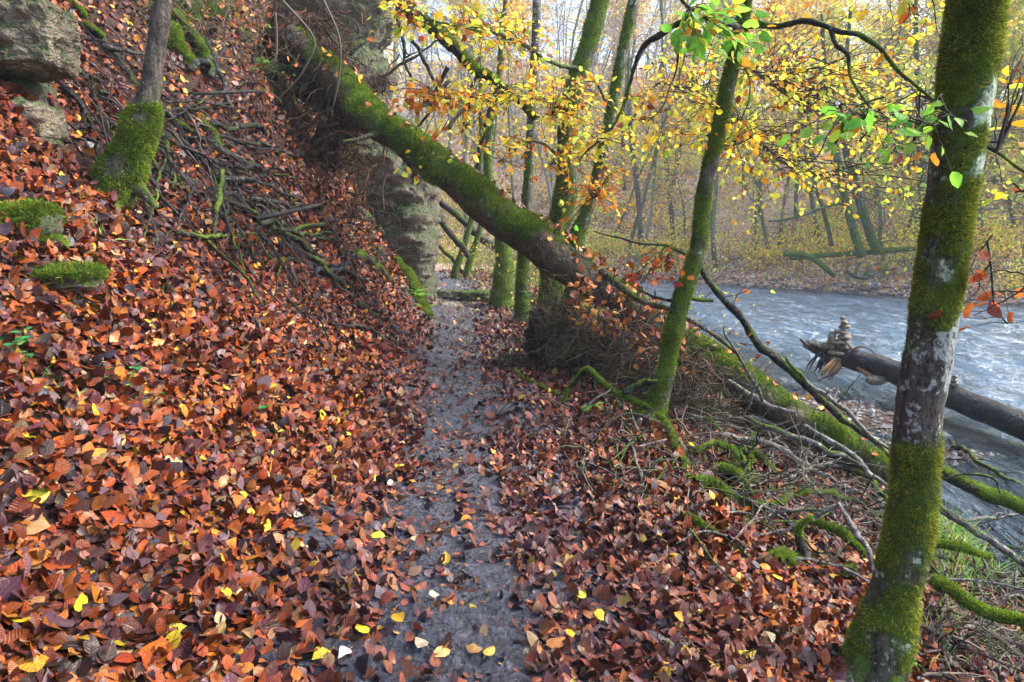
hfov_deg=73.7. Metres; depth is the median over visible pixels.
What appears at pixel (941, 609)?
stick
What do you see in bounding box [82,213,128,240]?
grass tuft
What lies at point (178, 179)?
stick
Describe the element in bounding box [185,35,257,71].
stick
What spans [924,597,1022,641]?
dead bough
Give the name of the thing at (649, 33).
bare tree
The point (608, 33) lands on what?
beech tree
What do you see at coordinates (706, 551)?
stick
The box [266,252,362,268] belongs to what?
stick
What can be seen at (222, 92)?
stick
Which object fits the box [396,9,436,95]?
bare tree
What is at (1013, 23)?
beech tree
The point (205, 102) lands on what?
dead branch
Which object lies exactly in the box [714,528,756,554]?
stick
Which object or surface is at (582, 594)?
fallen leaf
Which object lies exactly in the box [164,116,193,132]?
mossy log
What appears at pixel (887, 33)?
beech tree
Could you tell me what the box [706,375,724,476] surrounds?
stick
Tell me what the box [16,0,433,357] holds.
brushwood
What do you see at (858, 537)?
dead branch
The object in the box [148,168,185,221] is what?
stick
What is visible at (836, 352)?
cairn stone
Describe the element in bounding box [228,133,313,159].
stick
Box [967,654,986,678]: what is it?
stick
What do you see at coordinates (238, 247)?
stick
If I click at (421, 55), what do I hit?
dead pole
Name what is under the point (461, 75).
bare tree
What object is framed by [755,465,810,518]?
stick
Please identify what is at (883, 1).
sky
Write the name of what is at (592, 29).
riverside tree
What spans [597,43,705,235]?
bare tree
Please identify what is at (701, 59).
bare tree
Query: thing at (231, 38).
scrub
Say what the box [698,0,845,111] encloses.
beech tree
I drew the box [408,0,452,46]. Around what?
bare tree
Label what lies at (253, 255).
stick
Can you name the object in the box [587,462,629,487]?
stick
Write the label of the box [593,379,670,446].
stick
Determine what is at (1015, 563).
stick
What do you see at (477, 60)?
dead pole
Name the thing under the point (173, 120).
stick
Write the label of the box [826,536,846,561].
stick
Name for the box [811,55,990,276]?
beech tree
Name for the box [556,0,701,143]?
bare tree
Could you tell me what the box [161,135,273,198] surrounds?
stick
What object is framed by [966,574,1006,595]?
stick
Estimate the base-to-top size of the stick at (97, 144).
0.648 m
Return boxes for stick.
[58,80,96,126]
[78,104,105,148]
[79,74,107,91]
[79,115,172,181]
[80,72,130,114]
[81,61,115,133]
[86,108,105,150]
[86,122,194,181]
[93,100,100,157]
[98,116,157,153]
[101,43,165,61]
[113,128,172,180]
[137,84,191,130]
[141,150,166,246]
[145,207,207,319]
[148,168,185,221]
[151,159,229,196]
[153,159,161,175]
[154,179,198,254]
[157,148,244,165]
[158,126,176,188]
[160,130,203,167]
[161,103,183,131]
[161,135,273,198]
[163,141,275,197]
[164,85,250,112]
[164,122,214,151]
[164,144,186,188]
[165,149,210,197]
[166,166,205,224]
[169,168,246,200]
[170,179,253,216]
[174,211,269,239]
[180,137,254,203]
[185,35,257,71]
[188,0,435,95]
[188,135,233,147]
[195,230,267,309]
[200,152,224,167]
[204,169,224,231]
[207,134,309,155]
[209,121,311,137]
[210,165,244,278]
[210,191,248,202]
[215,172,270,182]
[223,180,235,252]
[223,197,374,244]
[227,172,286,240]
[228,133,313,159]
[228,216,245,315]
[229,165,342,218]
[233,162,288,172]
[235,203,287,259]
[237,227,283,288]
[241,186,299,220]
[242,235,262,275]
[242,258,296,318]
[249,190,293,264]
[249,197,332,208]
[249,296,262,334]
[255,234,294,273]
[256,155,349,182]
[266,224,333,260]
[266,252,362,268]
[269,251,309,296]
[270,174,324,230]
[271,243,283,302]
[272,205,296,260]
[273,222,290,266]
[277,222,351,234]
[282,186,313,229]
[294,264,368,322]
[297,248,337,288]
[306,231,334,235]
[310,297,373,319]
[311,239,404,276]
[318,210,423,268]
[325,269,372,307]
[329,237,383,290]
[332,319,399,342]
[569,452,592,490]
[576,442,585,476]
[576,442,609,496]
[587,399,623,447]
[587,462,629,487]
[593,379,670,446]
[601,428,666,447]
[605,401,657,463]
[605,438,658,446]
[612,442,628,492]
[614,396,690,450]
[616,402,624,475]
[624,446,664,489]
[627,439,663,501]
[630,430,693,498]
[634,388,696,434]
[640,457,662,484]
[644,456,681,496]
[648,445,696,474]
[660,422,717,463]
[671,439,704,475]
[672,462,699,515]
[680,432,707,501]
[686,412,755,431]
[687,439,741,465]
[688,527,745,589]
[696,479,702,519]
[697,492,738,536]
[701,453,721,472]
[704,486,773,511]
[705,387,756,415]
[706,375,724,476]
[712,511,759,516]
[714,409,759,444]
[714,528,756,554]
[721,540,743,548]
[723,459,755,489]
[728,475,790,491]
[731,502,789,541]
[732,498,786,526]
[736,424,815,492]
[741,474,752,510]
[744,509,811,557]
[754,502,795,564]
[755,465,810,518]
[755,485,827,509]
[763,462,787,506]
[767,430,812,482]
[768,447,771,493]
[768,544,825,573]
[773,490,792,523]
[773,492,872,528]
[781,560,809,605]
[804,537,837,553]
[808,455,818,511]
[814,525,828,550]
[816,466,879,533]
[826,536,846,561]
[829,482,883,514]
[830,536,862,570]
[851,472,879,499]
[854,422,891,433]
[919,573,985,652]
[922,647,950,654]
[930,565,963,607]
[934,642,955,667]
[937,519,990,544]
[937,548,982,587]
[947,653,962,681]
[958,619,986,668]
[959,632,1023,658]
[965,644,997,680]
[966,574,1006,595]
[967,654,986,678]
[970,557,1019,574]
[972,618,995,628]
[976,583,1002,607]
[978,617,1014,658]
[979,639,1000,674]
[981,559,993,598]
[988,577,1016,609]
[997,525,1023,628]
[1000,574,1023,599]
[1001,552,1023,575]
[1006,545,1023,550]
[1007,556,1023,581]
[1007,576,1022,646]
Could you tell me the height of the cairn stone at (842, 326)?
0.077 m
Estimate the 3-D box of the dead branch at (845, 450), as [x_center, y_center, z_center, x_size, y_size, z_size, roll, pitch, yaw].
[2.589,0.888,5.319,0.669,0.391,0.089,8,12,42]
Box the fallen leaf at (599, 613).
[594,609,603,623]
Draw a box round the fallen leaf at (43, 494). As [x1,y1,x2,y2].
[25,488,57,502]
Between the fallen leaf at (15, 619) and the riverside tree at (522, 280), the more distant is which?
the riverside tree at (522, 280)
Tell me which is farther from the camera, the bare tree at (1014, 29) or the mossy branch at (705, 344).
the bare tree at (1014, 29)
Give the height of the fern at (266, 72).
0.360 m
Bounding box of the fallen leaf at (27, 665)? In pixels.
[18,653,48,671]
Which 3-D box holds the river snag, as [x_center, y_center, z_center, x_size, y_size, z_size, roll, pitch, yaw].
[14.659,-2.949,28.501,1.510,0.833,0.242,0,9,0]
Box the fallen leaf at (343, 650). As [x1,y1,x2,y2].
[338,646,351,657]
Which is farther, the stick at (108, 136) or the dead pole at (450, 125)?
the dead pole at (450, 125)
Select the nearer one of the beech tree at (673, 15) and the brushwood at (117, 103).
the brushwood at (117, 103)
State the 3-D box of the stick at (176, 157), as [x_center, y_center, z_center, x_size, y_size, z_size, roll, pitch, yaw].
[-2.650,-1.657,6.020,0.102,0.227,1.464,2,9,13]
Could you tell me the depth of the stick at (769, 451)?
4.86 m
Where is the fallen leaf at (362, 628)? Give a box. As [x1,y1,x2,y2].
[355,624,369,635]
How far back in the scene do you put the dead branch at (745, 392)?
5.84 m
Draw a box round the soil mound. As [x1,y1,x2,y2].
[524,305,711,417]
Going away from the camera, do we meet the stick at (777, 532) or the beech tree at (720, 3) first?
the stick at (777, 532)
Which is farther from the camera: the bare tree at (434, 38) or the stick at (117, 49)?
the bare tree at (434, 38)
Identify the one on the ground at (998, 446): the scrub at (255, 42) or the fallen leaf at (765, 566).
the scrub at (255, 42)
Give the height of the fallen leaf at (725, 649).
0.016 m
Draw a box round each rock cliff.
[269,0,399,107]
[321,108,442,299]
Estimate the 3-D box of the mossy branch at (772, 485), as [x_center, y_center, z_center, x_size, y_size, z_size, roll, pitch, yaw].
[1.595,0.916,4.619,0.228,0.274,0.722,-3,10,-19]
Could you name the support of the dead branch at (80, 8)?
on the ground at (998, 446)
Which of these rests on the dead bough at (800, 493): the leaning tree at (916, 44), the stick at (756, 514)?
the stick at (756, 514)
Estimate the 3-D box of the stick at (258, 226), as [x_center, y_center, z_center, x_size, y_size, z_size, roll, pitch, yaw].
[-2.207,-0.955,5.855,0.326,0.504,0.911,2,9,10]
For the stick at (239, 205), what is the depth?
6.31 m
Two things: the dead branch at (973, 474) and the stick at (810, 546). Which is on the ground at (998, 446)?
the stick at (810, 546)
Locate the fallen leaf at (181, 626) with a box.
[148,623,185,638]
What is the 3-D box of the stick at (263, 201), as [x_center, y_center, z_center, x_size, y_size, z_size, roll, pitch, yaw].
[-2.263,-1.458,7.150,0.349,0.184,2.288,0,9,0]
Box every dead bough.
[691,412,776,489]
[692,392,833,462]
[692,431,761,485]
[719,394,885,505]
[725,480,814,536]
[742,408,878,524]
[769,458,885,518]
[776,411,884,486]
[795,540,869,583]
[816,449,888,501]
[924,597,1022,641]
[933,552,1023,603]
[940,508,1019,526]
[943,434,1023,487]
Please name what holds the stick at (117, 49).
on the ground at (998, 446)
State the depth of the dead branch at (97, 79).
5.25 m
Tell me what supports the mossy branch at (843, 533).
on the ground at (998, 446)
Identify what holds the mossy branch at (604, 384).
on the ground at (998, 446)
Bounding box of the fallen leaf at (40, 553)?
[10,547,50,564]
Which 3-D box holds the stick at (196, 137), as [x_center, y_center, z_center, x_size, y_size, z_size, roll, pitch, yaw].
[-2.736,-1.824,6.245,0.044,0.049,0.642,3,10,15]
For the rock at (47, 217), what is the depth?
3.25 m
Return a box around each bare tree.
[389,0,461,126]
[391,0,450,141]
[391,18,474,160]
[392,0,455,98]
[396,0,516,163]
[396,0,523,173]
[396,0,536,242]
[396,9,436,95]
[399,0,516,149]
[405,2,446,112]
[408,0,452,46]
[408,0,565,169]
[414,0,508,99]
[427,0,594,155]
[428,1,541,110]
[434,12,519,104]
[444,1,543,154]
[448,14,578,199]
[460,0,552,134]
[470,0,659,142]
[476,0,614,205]
[493,0,624,176]
[514,0,571,51]
[528,0,583,64]
[530,0,587,76]
[538,0,685,190]
[541,0,643,122]
[543,0,585,66]
[548,0,611,59]
[549,0,643,97]
[553,0,655,109]
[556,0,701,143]
[565,0,620,80]
[582,0,764,251]
[593,0,706,169]
[597,0,693,84]
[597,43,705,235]
[603,0,706,92]
[606,1,699,83]
[618,1,681,105]
[644,0,824,268]
[654,0,734,143]
[686,9,830,249]
[689,0,860,212]
[754,46,835,250]
[765,0,1022,243]
[771,0,894,195]
[851,0,929,167]
[852,0,926,119]
[881,0,1023,227]
[883,5,1023,178]
[896,48,1023,161]
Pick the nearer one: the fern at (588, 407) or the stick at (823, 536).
the stick at (823, 536)
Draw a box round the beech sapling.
[571,0,1023,456]
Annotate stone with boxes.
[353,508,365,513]
[523,646,530,653]
[567,598,576,606]
[652,638,673,651]
[821,341,827,349]
[827,331,835,349]
[827,356,840,361]
[828,350,843,355]
[831,339,849,344]
[834,329,847,333]
[835,345,854,349]
[838,324,850,328]
[838,334,851,339]
[865,374,886,384]
[950,382,958,386]
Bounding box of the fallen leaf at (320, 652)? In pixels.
[312,646,333,659]
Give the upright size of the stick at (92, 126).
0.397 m
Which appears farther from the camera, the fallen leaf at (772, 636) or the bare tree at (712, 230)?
the bare tree at (712, 230)
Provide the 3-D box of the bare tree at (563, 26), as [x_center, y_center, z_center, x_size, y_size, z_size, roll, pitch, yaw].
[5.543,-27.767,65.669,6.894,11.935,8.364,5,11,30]
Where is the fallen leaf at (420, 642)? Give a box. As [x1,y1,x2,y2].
[415,637,428,647]
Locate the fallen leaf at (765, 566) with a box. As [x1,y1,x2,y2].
[760,562,769,569]
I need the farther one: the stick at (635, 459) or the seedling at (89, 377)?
the stick at (635, 459)
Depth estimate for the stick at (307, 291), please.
5.88 m
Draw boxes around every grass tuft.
[20,358,83,395]
[65,203,102,240]
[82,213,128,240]
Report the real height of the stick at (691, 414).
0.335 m
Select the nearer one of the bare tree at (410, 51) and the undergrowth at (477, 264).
the undergrowth at (477, 264)
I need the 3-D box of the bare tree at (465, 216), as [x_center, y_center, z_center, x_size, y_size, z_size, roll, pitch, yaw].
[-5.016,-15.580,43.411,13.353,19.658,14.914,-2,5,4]
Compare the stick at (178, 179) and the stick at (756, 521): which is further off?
the stick at (178, 179)
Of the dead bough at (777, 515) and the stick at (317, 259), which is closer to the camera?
the dead bough at (777, 515)
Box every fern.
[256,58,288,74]
[409,289,430,298]
[522,291,533,302]
[581,402,603,411]
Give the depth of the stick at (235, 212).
5.65 m
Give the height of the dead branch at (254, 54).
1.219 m
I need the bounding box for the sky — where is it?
[384,0,1020,116]
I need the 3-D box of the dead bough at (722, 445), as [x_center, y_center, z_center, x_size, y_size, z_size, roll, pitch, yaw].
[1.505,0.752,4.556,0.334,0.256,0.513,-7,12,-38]
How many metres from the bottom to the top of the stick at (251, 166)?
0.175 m
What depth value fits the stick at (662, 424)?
4.65 m
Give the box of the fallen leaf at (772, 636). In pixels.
[760,631,775,642]
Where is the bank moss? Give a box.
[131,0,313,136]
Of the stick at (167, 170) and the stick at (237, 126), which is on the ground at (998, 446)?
the stick at (237, 126)
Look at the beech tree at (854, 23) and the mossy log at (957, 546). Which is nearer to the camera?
the mossy log at (957, 546)
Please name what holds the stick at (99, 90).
on the ground at (998, 446)
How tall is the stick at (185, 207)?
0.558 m
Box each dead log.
[357,301,408,336]
[621,378,657,394]
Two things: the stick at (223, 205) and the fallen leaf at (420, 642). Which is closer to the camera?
the fallen leaf at (420, 642)
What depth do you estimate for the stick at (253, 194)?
6.19 m
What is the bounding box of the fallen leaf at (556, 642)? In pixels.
[543,636,564,648]
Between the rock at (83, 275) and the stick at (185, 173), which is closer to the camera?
the rock at (83, 275)
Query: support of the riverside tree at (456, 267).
on the ground at (998, 446)
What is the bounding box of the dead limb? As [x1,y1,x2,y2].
[381,0,538,120]
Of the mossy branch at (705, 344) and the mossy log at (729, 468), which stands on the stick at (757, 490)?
the mossy log at (729, 468)
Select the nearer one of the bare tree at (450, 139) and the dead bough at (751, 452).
the dead bough at (751, 452)
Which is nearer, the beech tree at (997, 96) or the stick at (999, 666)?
the stick at (999, 666)
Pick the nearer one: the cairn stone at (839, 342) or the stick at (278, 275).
the stick at (278, 275)
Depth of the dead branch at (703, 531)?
3.35 m
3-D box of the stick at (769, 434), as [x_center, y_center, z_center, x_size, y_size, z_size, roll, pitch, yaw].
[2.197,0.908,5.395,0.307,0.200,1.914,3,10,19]
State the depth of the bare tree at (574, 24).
79.78 m
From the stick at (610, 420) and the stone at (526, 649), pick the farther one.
the stick at (610, 420)
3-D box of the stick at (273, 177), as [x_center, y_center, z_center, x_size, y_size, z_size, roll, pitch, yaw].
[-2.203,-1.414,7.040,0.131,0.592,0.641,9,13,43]
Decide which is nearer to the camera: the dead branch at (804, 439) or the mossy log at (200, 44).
the dead branch at (804, 439)
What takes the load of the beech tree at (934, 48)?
on the ground at (998, 446)
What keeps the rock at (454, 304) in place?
on the ground at (998, 446)
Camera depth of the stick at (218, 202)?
5.66 m
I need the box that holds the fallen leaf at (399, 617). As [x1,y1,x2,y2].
[391,612,404,621]
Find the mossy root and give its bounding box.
[655,411,692,472]
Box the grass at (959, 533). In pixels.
[915,494,1023,671]
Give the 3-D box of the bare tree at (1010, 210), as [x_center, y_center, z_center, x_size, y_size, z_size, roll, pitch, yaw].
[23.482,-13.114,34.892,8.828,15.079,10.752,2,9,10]
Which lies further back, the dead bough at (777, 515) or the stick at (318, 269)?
the stick at (318, 269)
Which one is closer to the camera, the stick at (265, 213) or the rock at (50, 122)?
the rock at (50, 122)
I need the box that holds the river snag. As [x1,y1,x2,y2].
[845,260,882,279]
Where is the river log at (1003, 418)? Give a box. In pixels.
[799,338,1023,441]
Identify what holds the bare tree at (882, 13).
on the ground at (998, 446)
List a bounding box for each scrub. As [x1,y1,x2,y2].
[144,0,360,191]
[173,1,362,192]
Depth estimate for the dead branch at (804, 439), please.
5.34 m
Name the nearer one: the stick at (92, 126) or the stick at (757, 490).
the stick at (757, 490)
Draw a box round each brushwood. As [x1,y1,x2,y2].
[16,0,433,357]
[484,256,783,430]
[519,364,1023,681]
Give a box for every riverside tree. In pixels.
[367,0,609,307]
[450,50,484,278]
[462,12,501,278]
[481,0,514,307]
[513,0,540,322]
[526,0,644,328]
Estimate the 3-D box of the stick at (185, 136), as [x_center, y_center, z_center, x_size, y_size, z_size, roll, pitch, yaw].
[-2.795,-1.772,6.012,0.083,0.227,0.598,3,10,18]
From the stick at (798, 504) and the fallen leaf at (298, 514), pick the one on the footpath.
the fallen leaf at (298, 514)
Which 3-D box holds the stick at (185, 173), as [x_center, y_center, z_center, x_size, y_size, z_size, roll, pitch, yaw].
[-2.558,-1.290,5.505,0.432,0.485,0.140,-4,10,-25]
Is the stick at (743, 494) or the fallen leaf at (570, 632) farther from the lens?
the stick at (743, 494)
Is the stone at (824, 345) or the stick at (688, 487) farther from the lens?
the stone at (824, 345)
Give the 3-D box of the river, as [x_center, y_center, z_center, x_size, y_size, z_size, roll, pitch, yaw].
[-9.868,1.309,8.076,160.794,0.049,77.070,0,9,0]
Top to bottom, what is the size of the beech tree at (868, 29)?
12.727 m
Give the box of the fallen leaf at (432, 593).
[429,590,438,600]
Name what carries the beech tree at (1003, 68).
on the ground at (998, 446)
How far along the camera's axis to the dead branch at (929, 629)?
3.23 m
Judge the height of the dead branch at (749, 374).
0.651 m
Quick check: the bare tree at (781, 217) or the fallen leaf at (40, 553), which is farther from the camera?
the bare tree at (781, 217)
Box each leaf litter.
[0,0,1023,681]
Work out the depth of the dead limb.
7.08 m
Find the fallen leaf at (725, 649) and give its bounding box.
[718,644,734,654]
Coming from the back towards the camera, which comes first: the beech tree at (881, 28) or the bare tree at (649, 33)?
the bare tree at (649, 33)
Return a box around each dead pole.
[348,16,381,55]
[378,20,401,49]
[381,40,437,77]
[395,7,412,81]
[408,38,448,99]
[418,66,449,126]
[421,79,450,107]
[448,104,468,129]
[462,57,478,132]
[475,95,493,168]
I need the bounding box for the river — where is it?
[530,281,1023,584]
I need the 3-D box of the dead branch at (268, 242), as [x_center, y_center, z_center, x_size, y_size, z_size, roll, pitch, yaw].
[-1.859,-0.516,5.849,0.939,1.082,0.177,1,9,5]
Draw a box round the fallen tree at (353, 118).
[251,0,889,483]
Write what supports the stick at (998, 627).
on the ground at (998, 446)
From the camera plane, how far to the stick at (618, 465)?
4.06 m
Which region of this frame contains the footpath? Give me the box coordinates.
[227,270,691,681]
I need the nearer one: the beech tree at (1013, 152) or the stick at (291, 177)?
the stick at (291, 177)
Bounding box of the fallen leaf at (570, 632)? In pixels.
[565,629,574,636]
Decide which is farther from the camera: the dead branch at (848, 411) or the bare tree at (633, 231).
the bare tree at (633, 231)
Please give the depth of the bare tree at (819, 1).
42.33 m
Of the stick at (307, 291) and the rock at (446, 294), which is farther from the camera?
the rock at (446, 294)
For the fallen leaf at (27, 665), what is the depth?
1.70 m
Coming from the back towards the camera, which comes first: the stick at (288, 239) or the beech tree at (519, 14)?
the beech tree at (519, 14)
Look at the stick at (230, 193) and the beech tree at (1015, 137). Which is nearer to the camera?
the stick at (230, 193)
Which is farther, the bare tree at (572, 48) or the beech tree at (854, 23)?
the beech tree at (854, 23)
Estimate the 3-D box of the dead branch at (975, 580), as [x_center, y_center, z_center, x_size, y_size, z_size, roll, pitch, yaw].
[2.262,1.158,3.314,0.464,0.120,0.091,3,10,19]
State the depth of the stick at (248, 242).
5.61 m
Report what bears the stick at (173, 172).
on the ground at (998, 446)
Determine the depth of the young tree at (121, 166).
4.44 m
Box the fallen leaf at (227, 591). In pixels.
[221,587,232,595]
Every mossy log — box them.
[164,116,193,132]
[167,20,199,69]
[171,6,215,78]
[195,113,263,174]
[337,247,395,283]
[346,195,387,240]
[394,255,433,318]
[683,472,767,509]
[712,461,754,496]
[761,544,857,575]
[783,251,835,277]
[789,246,916,259]
[929,573,1023,632]
[936,537,993,561]
[941,465,1023,515]
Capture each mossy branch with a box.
[513,368,559,395]
[561,365,652,410]
[676,342,721,367]
[704,417,793,489]
[723,450,793,508]
[793,514,815,556]
[809,518,866,556]
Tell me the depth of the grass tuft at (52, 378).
2.78 m
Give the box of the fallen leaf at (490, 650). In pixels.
[483,646,494,658]
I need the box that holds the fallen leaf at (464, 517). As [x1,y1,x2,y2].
[461,515,473,519]
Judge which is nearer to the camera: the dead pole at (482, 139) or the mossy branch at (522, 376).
the mossy branch at (522, 376)
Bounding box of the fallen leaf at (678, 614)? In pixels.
[674,611,683,624]
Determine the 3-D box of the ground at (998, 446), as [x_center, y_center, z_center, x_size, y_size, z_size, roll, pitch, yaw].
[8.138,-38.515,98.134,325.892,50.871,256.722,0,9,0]
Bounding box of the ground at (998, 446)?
[0,0,1023,681]
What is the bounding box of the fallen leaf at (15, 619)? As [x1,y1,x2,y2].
[10,617,42,621]
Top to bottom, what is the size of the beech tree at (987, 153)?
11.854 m
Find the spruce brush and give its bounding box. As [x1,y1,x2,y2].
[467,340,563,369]
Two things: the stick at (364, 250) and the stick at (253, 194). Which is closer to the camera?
the stick at (253, 194)
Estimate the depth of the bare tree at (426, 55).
63.88 m
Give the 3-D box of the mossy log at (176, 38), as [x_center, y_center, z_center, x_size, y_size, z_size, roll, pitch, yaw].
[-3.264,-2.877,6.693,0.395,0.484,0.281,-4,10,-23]
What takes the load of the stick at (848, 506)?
on the brushwood at (1012, 645)
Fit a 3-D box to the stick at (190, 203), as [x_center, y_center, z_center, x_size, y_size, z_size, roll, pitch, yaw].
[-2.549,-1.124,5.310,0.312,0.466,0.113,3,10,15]
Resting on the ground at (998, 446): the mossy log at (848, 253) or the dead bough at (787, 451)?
the mossy log at (848, 253)
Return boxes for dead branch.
[65,0,89,18]
[73,74,116,134]
[81,70,121,104]
[83,20,137,88]
[121,211,148,251]
[130,207,168,249]
[155,171,240,210]
[159,143,233,222]
[162,100,269,112]
[166,79,257,121]
[176,596,217,617]
[196,28,233,113]
[245,219,353,341]
[251,31,263,84]
[282,291,332,346]
[420,334,440,342]
[581,389,610,409]
[630,409,644,439]
[676,520,761,556]
[679,509,715,530]
[723,326,769,401]
[727,379,795,413]
[743,414,863,467]
[744,492,835,534]
[747,374,755,408]
[762,492,843,535]
[785,357,890,449]
[802,423,887,487]
[835,502,873,573]
[918,622,954,651]
[920,617,1023,676]
[926,566,1023,589]
[939,504,1023,566]
[944,471,1013,494]
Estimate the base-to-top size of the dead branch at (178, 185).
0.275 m
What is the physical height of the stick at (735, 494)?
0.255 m
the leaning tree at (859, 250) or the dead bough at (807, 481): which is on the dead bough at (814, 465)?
the dead bough at (807, 481)
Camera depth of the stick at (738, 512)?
3.86 m
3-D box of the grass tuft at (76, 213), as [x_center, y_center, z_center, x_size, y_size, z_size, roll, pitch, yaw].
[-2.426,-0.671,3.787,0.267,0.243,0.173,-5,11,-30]
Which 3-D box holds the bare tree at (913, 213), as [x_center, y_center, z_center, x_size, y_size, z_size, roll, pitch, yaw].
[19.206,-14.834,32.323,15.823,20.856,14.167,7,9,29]
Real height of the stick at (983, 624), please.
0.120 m
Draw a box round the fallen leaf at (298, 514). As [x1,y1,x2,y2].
[294,511,304,517]
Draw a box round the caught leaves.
[322,47,877,454]
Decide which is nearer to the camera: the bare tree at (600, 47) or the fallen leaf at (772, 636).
the fallen leaf at (772, 636)
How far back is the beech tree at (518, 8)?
40.95 m
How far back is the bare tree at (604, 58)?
67.27 m
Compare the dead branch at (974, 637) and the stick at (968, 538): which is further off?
the stick at (968, 538)
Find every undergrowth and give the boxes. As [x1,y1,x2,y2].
[424,72,1023,293]
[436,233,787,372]
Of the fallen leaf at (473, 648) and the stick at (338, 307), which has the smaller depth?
the fallen leaf at (473, 648)
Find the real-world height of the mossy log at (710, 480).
0.263 m
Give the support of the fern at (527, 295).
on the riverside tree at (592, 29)
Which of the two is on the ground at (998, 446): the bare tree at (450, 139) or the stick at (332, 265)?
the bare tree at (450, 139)
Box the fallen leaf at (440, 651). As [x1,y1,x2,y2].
[433,646,452,656]
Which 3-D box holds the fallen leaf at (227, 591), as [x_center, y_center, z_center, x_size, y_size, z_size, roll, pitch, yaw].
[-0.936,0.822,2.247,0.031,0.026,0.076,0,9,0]
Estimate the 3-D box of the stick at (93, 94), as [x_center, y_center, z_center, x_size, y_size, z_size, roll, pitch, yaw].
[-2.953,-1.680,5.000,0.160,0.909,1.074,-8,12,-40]
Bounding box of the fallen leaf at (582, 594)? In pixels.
[577,591,585,599]
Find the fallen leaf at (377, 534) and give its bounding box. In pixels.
[370,531,388,537]
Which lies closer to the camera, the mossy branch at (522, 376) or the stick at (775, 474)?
the stick at (775, 474)
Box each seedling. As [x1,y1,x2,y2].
[0,327,31,350]
[8,349,33,368]
[86,367,114,379]
[103,364,142,379]
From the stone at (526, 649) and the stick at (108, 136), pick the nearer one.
the stone at (526, 649)
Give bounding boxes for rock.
[0,0,81,82]
[0,195,67,238]
[5,76,57,105]
[8,96,69,149]
[8,257,113,299]
[38,230,70,252]
[435,289,459,298]
[439,301,462,306]
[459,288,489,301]
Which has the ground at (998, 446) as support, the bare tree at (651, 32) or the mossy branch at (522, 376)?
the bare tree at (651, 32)
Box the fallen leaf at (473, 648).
[461,643,481,652]
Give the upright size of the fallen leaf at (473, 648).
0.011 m
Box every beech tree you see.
[383,0,487,162]
[447,0,639,209]
[474,0,555,73]
[526,0,666,138]
[527,0,554,68]
[541,0,673,91]
[548,0,657,113]
[549,54,761,267]
[622,99,746,251]
[634,0,752,118]
[635,0,722,171]
[640,26,775,228]
[649,0,764,148]
[679,0,921,250]
[685,72,847,258]
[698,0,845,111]
[709,0,843,183]
[736,0,905,220]
[751,0,883,166]
[777,0,869,63]
[777,0,1023,681]
[779,0,912,106]
[780,0,942,207]
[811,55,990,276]
[812,7,906,135]
[835,10,933,191]
[837,0,1019,194]
[849,2,889,83]
[853,0,1005,86]
[859,0,1023,251]
[875,29,1023,266]
[881,0,1015,128]
[881,0,1023,185]
[906,0,1023,122]
[977,88,1023,228]
[985,95,1023,199]
[992,10,1023,150]
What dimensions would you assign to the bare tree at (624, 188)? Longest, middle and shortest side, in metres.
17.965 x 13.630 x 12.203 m
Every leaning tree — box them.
[626,43,643,245]
[659,0,684,242]
[768,12,866,258]
[807,109,833,246]
[841,5,884,254]
[913,0,923,238]
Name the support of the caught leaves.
on the fallen tree at (353, 118)
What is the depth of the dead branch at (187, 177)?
5.49 m
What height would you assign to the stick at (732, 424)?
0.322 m
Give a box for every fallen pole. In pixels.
[438,214,470,258]
[439,199,513,261]
[439,245,464,272]
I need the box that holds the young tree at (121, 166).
[87,0,172,211]
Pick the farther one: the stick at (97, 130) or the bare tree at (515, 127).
the bare tree at (515, 127)
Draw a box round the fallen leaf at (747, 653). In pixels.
[739,650,756,660]

